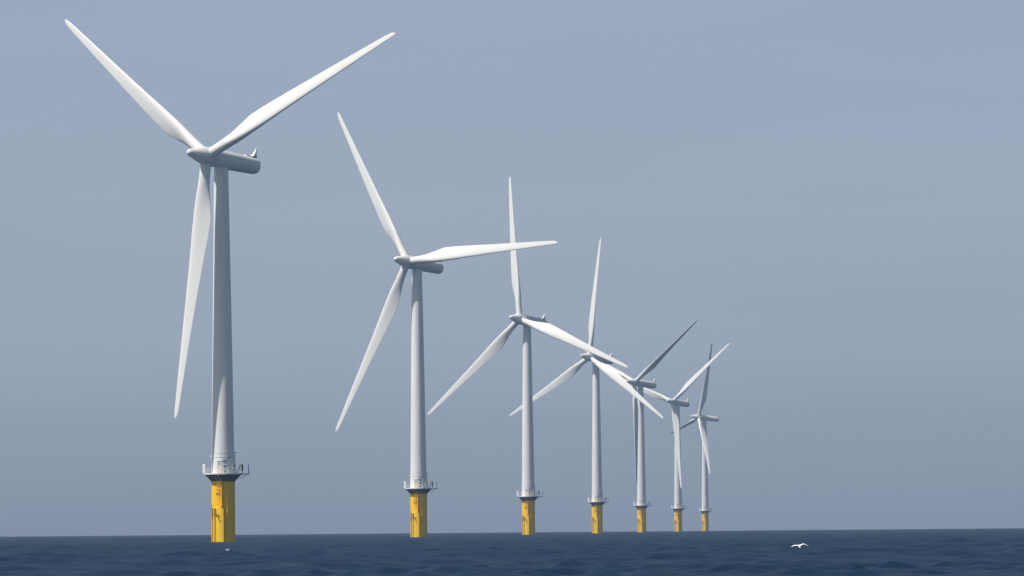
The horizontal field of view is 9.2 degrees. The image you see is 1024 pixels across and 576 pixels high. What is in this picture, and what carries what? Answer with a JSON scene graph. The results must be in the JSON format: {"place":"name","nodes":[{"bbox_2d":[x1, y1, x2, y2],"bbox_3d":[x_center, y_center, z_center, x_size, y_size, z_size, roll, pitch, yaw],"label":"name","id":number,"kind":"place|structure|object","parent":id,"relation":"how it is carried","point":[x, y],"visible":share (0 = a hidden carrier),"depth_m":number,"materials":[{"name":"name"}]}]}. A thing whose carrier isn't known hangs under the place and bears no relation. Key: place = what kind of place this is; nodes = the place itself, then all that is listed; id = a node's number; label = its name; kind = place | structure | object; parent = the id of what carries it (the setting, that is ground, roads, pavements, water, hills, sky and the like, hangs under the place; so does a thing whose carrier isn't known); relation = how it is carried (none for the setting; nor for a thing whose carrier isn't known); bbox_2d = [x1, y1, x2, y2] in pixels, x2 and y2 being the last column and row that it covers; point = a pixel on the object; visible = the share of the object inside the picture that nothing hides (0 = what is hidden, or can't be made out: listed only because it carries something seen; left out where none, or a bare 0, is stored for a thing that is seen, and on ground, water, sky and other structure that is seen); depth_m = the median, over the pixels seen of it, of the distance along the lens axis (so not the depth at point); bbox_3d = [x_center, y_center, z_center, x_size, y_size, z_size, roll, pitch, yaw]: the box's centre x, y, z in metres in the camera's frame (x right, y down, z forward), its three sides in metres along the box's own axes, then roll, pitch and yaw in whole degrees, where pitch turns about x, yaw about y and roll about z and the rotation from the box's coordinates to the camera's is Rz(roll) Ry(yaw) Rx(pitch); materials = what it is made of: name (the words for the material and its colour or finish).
{"place":"outdoors","nodes":[
{"label":"outdoors","id":0,"kind":"place"},
{"bbox_2d":[0,528,1023,575],"bbox_3d":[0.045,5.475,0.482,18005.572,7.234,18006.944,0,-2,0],"label":"sea","id":1,"kind":"structure","parent":0,"point":[938,552],"depth_m":545.28,"materials":[{"name":"liquid"}]},
{"bbox_2d":[65,19,394,541],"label":"wind turbine","id":2,"kind":"object","parent":1,"relation":"in","point":[223,476],"visible":0.99,"depth_m":1294.92,"materials":[{"name":"white paint"}]},
{"bbox_2d":[335,112,556,536],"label":"wind turbine","id":3,"kind":"object","parent":1,"relation":"in","point":[419,489],"visible":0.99,"depth_m":1815.13,"materials":[{"name":"paint"}]},
{"bbox_2d":[428,177,626,534],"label":"wind turbine","id":4,"kind":"object","parent":1,"relation":"in","point":[528,496],"visible":0.98,"depth_m":2320.91,"materials":[{"name":"paint"}]},
{"bbox_2d":[509,238,662,532],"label":"wind turbine","id":5,"kind":"object","parent":1,"relation":"in","point":[597,502],"visible":0.93,"depth_m":2843.43,"materials":[{"name":"paint"}]},
{"bbox_2d":[584,320,697,531],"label":"wind turbine","id":6,"kind":"object","parent":1,"relation":"in","point":[642,505],"visible":0.96,"depth_m":3339.34,"materials":[{"name":"paint"}]},
{"bbox_2d":[624,343,729,531],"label":"wind turbine","id":7,"kind":"object","parent":1,"relation":"in","point":[676,404],"visible":0.96,"depth_m":3855.75,"materials":[{"name":"paint"}]},
{"bbox_2d":[670,343,718,530],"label":"wind turbine","id":8,"kind":"object","parent":1,"relation":"in","point":[706,510],"visible":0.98,"depth_m":4394.30,"materials":[{"name":"paint"}]},
{"bbox_2d":[0,0,1023,536],"label":"sky","id":9,"kind":"structure","parent":0,"point":[832,190],"materials":[{"name":"blue"}]}
]}

